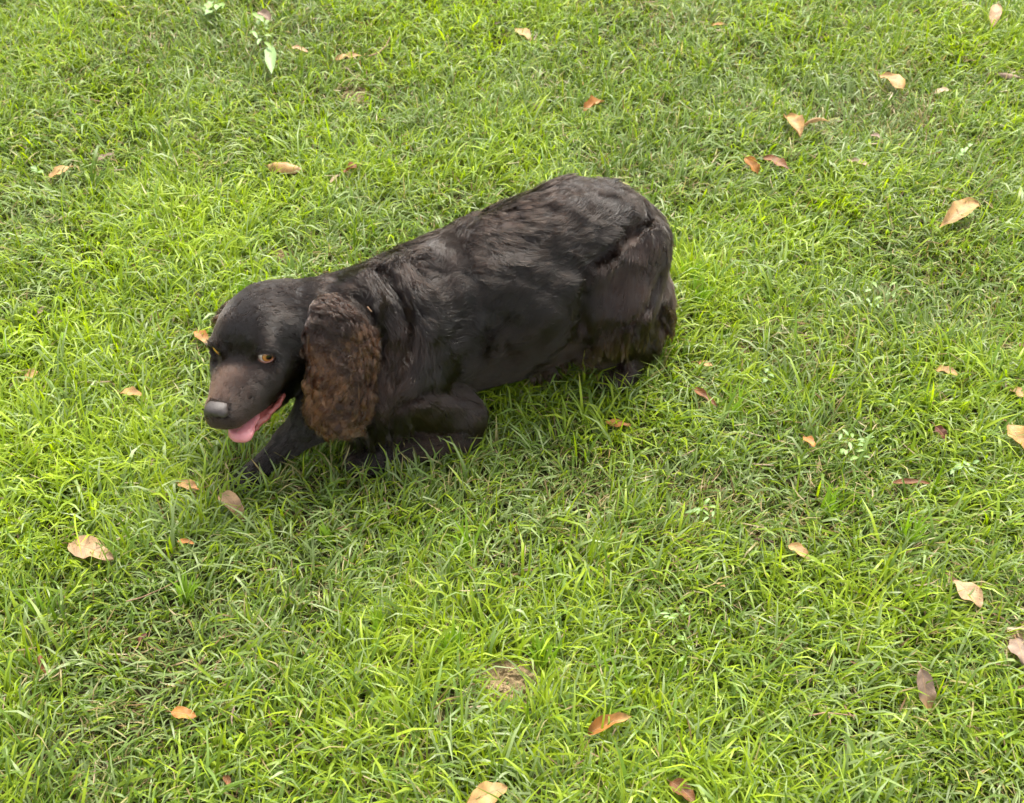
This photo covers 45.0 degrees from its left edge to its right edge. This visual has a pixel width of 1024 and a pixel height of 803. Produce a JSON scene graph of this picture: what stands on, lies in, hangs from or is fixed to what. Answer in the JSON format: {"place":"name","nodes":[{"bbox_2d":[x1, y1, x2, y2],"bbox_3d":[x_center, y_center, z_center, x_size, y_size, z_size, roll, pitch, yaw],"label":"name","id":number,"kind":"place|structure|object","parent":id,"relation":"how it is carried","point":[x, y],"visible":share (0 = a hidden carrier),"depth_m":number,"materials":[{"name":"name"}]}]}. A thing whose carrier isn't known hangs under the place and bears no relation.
{"place":"outdoors","nodes":[
{"label":"outdoors","id":0,"kind":"place"},
{"bbox_2d":[0,0,1023,802],"bbox_3d":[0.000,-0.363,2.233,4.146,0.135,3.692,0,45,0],"label":"grass","id":1,"kind":"structure","parent":0,"point":[706,280],"depth_m":1.87,"materials":[{"name":"green plant"}]},
{"bbox_2d":[21,370,39,383],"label":"fallen leaf","id":2,"kind":"object","parent":1,"relation":"on","point":[32,373],"visible":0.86,"depth_m":1.97,"materials":[{"name":"plant"}]},
{"bbox_2d":[30,165,42,173],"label":"weed","id":3,"kind":"object","parent":1,"relation":"on","point":[34,167],"visible":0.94,"depth_m":2.34,"materials":[{"name":"green plant"}]},
{"bbox_2d":[38,655,46,672],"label":"fallen leaf","id":4,"kind":"object","parent":1,"relation":"on","point":[42,667],"visible":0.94,"depth_m":1.58,"materials":[{"name":"brown plant"}]},
{"bbox_2d":[47,165,72,177],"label":"fallen leaf","id":5,"kind":"object","parent":1,"relation":"on","point":[56,171],"visible":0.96,"depth_m":2.36,"materials":[{"name":"beige plant"}]},
{"bbox_2d":[64,535,113,560],"bbox_3d":[-0.589,0.204,1.713,0.080,0.014,0.038,31,53,27],"label":"fallen leaf","id":6,"kind":"object","parent":1,"relation":"on","point":[87,545],"visible":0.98,"depth_m":1.71,"materials":[{"name":"beige plant"}]},
{"bbox_2d":[90,152,112,163],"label":"fallen leaf","id":7,"kind":"object","parent":1,"relation":"on","point":[103,156],"visible":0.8,"depth_m":2.40,"materials":[{"name":"beige plant"}]},
{"bbox_2d":[113,386,140,394],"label":"fallen leaf","id":8,"kind":"object","parent":1,"relation":"on","point":[132,390],"visible":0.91,"depth_m":1.94,"materials":[{"name":"beige plant"}]},
{"bbox_2d":[138,633,146,641],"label":"fallen leaf","id":9,"kind":"object","parent":1,"relation":"on","point":[143,635],"visible":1,"depth_m":1.61,"materials":[{"name":"brown plant"}]},
{"bbox_2d":[126,581,176,601],"bbox_3d":[-0.477,0.253,1.640,0.070,0.005,0.006,-20,48,-19],"label":"twig","id":10,"kind":"object","parent":1,"relation":"on","point":[149,593],"visible":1,"depth_m":1.64,"materials":[{"name":"brown wood"}]},
{"bbox_2d":[165,706,196,718],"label":"fallen leaf","id":11,"kind":"object","parent":1,"relation":"on","point":[179,712],"visible":1,"depth_m":1.53,"materials":[{"name":"orange plant"}]},
{"bbox_2d":[178,538,193,543],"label":"fallen leaf","id":12,"kind":"object","parent":1,"relation":"on","point":[184,540],"visible":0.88,"depth_m":1.73,"materials":[{"name":"plant"}]},
{"bbox_2d":[175,479,198,489],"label":"fallen leaf","id":13,"kind":"object","parent":1,"relation":"on","point":[192,484],"visible":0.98,"depth_m":1.80,"materials":[{"name":"beige plant"}]},
{"bbox_2d":[194,329,208,342],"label":"fallen leaf","id":14,"kind":"object","parent":1,"relation":"on","point":[201,336],"visible":0.76,"depth_m":2.02,"materials":[{"name":"beige plant"}]},
{"bbox_2d":[203,1,224,14],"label":"weed","id":15,"kind":"object","parent":1,"relation":"on","point":[208,6],"visible":0.96,"depth_m":2.78,"materials":[{"name":"green plant"}]},
{"bbox_2d":[223,775,230,784],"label":"fallen leaf","id":16,"kind":"object","parent":1,"relation":"on","point":[227,779],"visible":0.88,"depth_m":1.47,"materials":[{"name":"brown plant"}]},
{"bbox_2d":[217,489,244,521],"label":"fallen leaf","id":17,"kind":"object","parent":1,"relation":"on","point":[232,498],"visible":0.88,"depth_m":1.77,"materials":[{"name":"brown plant"}]},
{"bbox_2d":[250,12,275,73],"bbox_3d":[-0.536,-0.762,2.664,0.052,0.071,0.245,-8,46,-8],"label":"weed","id":18,"kind":"object","parent":1,"relation":"on","point":[270,60],"visible":0.94,"depth_m":2.62,"materials":[{"name":"green plant"}]},
{"bbox_2d":[257,8,270,20],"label":"fallen leaf","id":19,"kind":"object","parent":1,"relation":"on","point":[265,13],"visible":1,"depth_m":2.68,"materials":[{"name":"brown plant"}]},
{"bbox_2d":[265,162,303,173],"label":"fallen leaf","id":20,"kind":"object","parent":1,"relation":"on","point":[287,168],"visible":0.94,"depth_m":2.36,"materials":[{"name":"beige plant"}]},
{"bbox_2d":[287,45,307,51],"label":"fallen leaf","id":21,"kind":"object","parent":1,"relation":"on","point":[297,46],"visible":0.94,"depth_m":2.69,"materials":[{"name":"beige plant"}]},
{"bbox_2d":[332,52,361,59],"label":"fallen leaf","id":22,"kind":"object","parent":1,"relation":"on","point":[347,55],"visible":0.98,"depth_m":2.66,"materials":[{"name":"brown plant"}]},
{"bbox_2d":[339,161,356,173],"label":"fallen leaf","id":23,"kind":"object","parent":1,"relation":"on","point":[352,166],"visible":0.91,"depth_m":2.35,"materials":[{"name":"brown plant"}]},
{"bbox_2d":[368,37,389,56],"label":"twig","id":24,"kind":"object","parent":1,"relation":"on","point":[380,50],"visible":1,"depth_m":2.66,"materials":[{"name":"brown wood"}]},
{"bbox_2d":[203,173,677,493],"bbox_3d":[-0.083,-0.122,1.858,0.801,0.309,0.277,-19,48,-18],"label":"dog","id":25,"kind":"object","parent":1,"relation":"on","point":[545,279],"visible":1,"depth_m":1.78},
{"bbox_2d":[467,781,507,802],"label":"fallen leaf","id":26,"kind":"object","parent":1,"relation":"on","point":[489,787],"visible":0.99,"depth_m":1.45,"materials":[{"name":"beige plant"}]},
{"bbox_2d":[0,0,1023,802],"bbox_3d":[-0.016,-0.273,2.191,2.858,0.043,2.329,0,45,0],"label":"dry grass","id":27,"kind":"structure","parent":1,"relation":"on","point":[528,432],"depth_m":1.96,"materials":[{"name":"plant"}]},
{"bbox_2d":[514,27,531,40],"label":"fallen leaf","id":28,"kind":"object","parent":1,"relation":"on","point":[526,31],"visible":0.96,"depth_m":2.73,"materials":[{"name":"beige plant"}]},
{"bbox_2d":[582,95,604,111],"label":"fallen leaf","id":29,"kind":"object","parent":1,"relation":"on","point":[591,101],"visible":0.89,"depth_m":2.52,"materials":[{"name":"brown plant"}]},
{"bbox_2d":[583,712,631,737],"bbox_3d":[0.115,0.399,1.519,0.068,0.031,0.019,-11,46,-11],"label":"fallen leaf","id":30,"kind":"object","parent":1,"relation":"on","point":[596,724],"visible":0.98,"depth_m":1.52,"materials":[{"name":"brown plant"}]},
{"bbox_2d":[606,418,630,426],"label":"fallen leaf","id":31,"kind":"object","parent":1,"relation":"on","point":[618,424],"visible":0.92,"depth_m":1.89,"materials":[{"name":"brown plant"}]},
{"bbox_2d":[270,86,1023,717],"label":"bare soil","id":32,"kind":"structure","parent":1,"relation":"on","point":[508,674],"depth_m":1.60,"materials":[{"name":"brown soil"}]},
{"bbox_2d":[656,604,691,665],"bbox_3d":[0.211,0.311,1.607,0.047,0.049,0.092,0,45,0],"label":"weed","id":33,"kind":"object","parent":1,"relation":"on","point":[670,617],"visible":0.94,"depth_m":1.61,"materials":[{"name":"green plant"}]},
{"bbox_2d":[662,777,694,801],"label":"fallen leaf","id":34,"kind":"object","parent":1,"relation":"on","point":[687,793],"visible":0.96,"depth_m":1.46,"materials":[{"name":"brown plant"}]},
{"bbox_2d":[685,498,716,522],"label":"weed","id":35,"kind":"object","parent":1,"relation":"on","point":[698,510],"visible":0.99,"depth_m":1.74,"materials":[{"name":"green plant"}]},
{"bbox_2d":[686,386,716,406],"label":"fallen leaf","id":36,"kind":"object","parent":1,"relation":"on","point":[701,392],"visible":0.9,"depth_m":1.93,"materials":[{"name":"brown plant"}]},
{"bbox_2d":[694,360,711,365],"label":"fallen leaf","id":37,"kind":"object","parent":1,"relation":"on","point":[705,364],"visible":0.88,"depth_m":1.98,"materials":[{"name":"beige plant"}]},
{"bbox_2d":[743,154,759,173],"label":"fallen leaf","id":38,"kind":"object","parent":1,"relation":"on","point":[751,161],"visible":1,"depth_m":2.36,"materials":[{"name":"brown plant"}]},
{"bbox_2d":[754,538,775,542],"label":"fallen leaf","id":39,"kind":"object","parent":1,"relation":"on","point":[759,540],"visible":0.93,"depth_m":1.73,"materials":[{"name":"brown plant"}]},
{"bbox_2d":[762,369,773,382],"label":"weed","id":40,"kind":"object","parent":1,"relation":"on","point":[764,380],"visible":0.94,"depth_m":1.94,"materials":[{"name":"green plant"}]},
{"bbox_2d":[758,154,788,168],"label":"fallen leaf","id":41,"kind":"object","parent":1,"relation":"on","point":[780,162],"visible":1,"depth_m":2.38,"materials":[{"name":"brown plant"}]},
{"bbox_2d":[783,112,804,138],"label":"fallen leaf","id":42,"kind":"object","parent":1,"relation":"on","point":[796,122],"visible":1,"depth_m":2.46,"materials":[{"name":"beige plant"}]},
{"bbox_2d":[784,540,809,559],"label":"fallen leaf","id":43,"kind":"object","parent":1,"relation":"on","point":[799,547],"visible":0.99,"depth_m":1.72,"materials":[{"name":"beige plant"}]},
{"bbox_2d":[801,434,815,446],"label":"fallen leaf","id":44,"kind":"object","parent":1,"relation":"on","point":[810,440],"visible":1,"depth_m":1.86,"materials":[{"name":"orange plant"}]},
{"bbox_2d":[804,118,828,125],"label":"fallen leaf","id":45,"kind":"object","parent":1,"relation":"on","point":[813,120],"visible":0.81,"depth_m":2.47,"materials":[{"name":"brown plant"}]},
{"bbox_2d":[809,712,855,716],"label":"twig","id":46,"kind":"object","parent":1,"relation":"on","point":[831,713],"visible":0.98,"depth_m":1.52,"materials":[{"name":"beige wood"}]},
{"bbox_2d":[839,429,874,460],"bbox_3d":[0.511,0.073,1.844,0.052,0.049,0.058,0,45,0],"label":"weed","id":47,"kind":"object","parent":1,"relation":"on","point":[843,451],"visible":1,"depth_m":1.83,"materials":[{"name":"green plant"}]},
{"bbox_2d":[847,157,868,165],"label":"fallen leaf","id":48,"kind":"object","parent":1,"relation":"on","point":[855,159],"visible":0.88,"depth_m":2.38,"materials":[{"name":"beige plant"}]},
{"bbox_2d":[865,281,895,307],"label":"weed","id":49,"kind":"object","parent":1,"relation":"on","point":[875,285],"visible":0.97,"depth_m":2.08,"materials":[{"name":"green plant"}]},
{"bbox_2d":[878,72,905,91],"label":"fallen leaf","id":50,"kind":"object","parent":1,"relation":"on","point":[897,80],"visible":0.97,"depth_m":2.58,"materials":[{"name":"beige plant"}]},
{"bbox_2d":[893,478,930,483],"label":"fallen leaf","id":51,"kind":"object","parent":1,"relation":"on","point":[907,481],"visible":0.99,"depth_m":1.80,"materials":[{"name":"brown plant"}]},
{"bbox_2d":[917,660,936,711],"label":"fallen leaf","id":52,"kind":"object","parent":1,"relation":"on","point":[923,678],"visible":0.99,"depth_m":1.55,"materials":[{"name":"brown plant"}]},
{"bbox_2d":[927,87,950,95],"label":"fallen leaf","id":53,"kind":"object","parent":1,"relation":"on","point":[942,89],"visible":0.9,"depth_m":2.57,"materials":[{"name":"beige plant"}]},
{"bbox_2d":[932,422,946,438],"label":"fallen leaf","id":54,"kind":"object","parent":1,"relation":"on","point":[940,429],"visible":0.96,"depth_m":1.87,"materials":[{"name":"brown plant"}]},
{"bbox_2d":[934,365,957,375],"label":"fallen leaf","id":55,"kind":"object","parent":1,"relation":"on","point":[947,370],"visible":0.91,"depth_m":1.97,"materials":[{"name":"beige plant"}]},
{"bbox_2d":[939,197,979,227],"bbox_3d":[0.809,-0.338,2.245,0.117,0.044,0.042,-28,52,-25],"label":"fallen leaf","id":56,"kind":"object","parent":1,"relation":"on","point":[957,209],"visible":0.91,"depth_m":2.25,"materials":[{"name":"beige plant"}]},
{"bbox_2d":[945,573,982,607],"bbox_3d":[0.606,0.253,1.664,0.064,0.014,0.031,31,53,27],"label":"fallen leaf","id":57,"kind":"object","parent":1,"relation":"on","point":[976,595],"visible":0.94,"depth_m":1.66,"materials":[{"name":"beige plant"}]},
{"bbox_2d":[950,460,979,474],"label":"weed","id":58,"kind":"object","parent":1,"relation":"on","point":[961,466],"visible":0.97,"depth_m":1.81,"materials":[{"name":"green plant"}]},
{"bbox_2d":[957,143,972,159],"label":"weed","id":59,"kind":"object","parent":1,"relation":"on","point":[962,150],"visible":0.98,"depth_m":2.38,"materials":[{"name":"green plant"}]},
{"bbox_2d":[989,1,1001,27],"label":"fallen leaf","id":60,"kind":"object","parent":1,"relation":"on","point":[996,11],"visible":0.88,"depth_m":2.77,"materials":[{"name":"beige plant"}]},
{"bbox_2d":[989,73,1023,78],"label":"fallen leaf","id":61,"kind":"object","parent":1,"relation":"on","point":[1003,75],"visible":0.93,"depth_m":2.61,"materials":[{"name":"brown plant"}]},
{"bbox_2d":[1003,419,1023,447],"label":"fallen leaf","id":62,"kind":"object","parent":1,"relation":"on","point":[1019,439],"visible":1,"depth_m":1.86,"materials":[{"name":"beige plant"}]},
{"bbox_2d":[1008,632,1023,664],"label":"fallen leaf","id":63,"kind":"object","parent":1,"relation":"on","point":[1016,645],"visible":1,"depth_m":1.60,"materials":[{"name":"beige plant"}]},
{"bbox_2d":[1010,386,1022,396],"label":"fallen leaf","id":64,"kind":"object","parent":1,"relation":"on","point":[1018,390],"visible":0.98,"depth_m":1.94,"materials":[{"name":"beige plant"}]}
]}

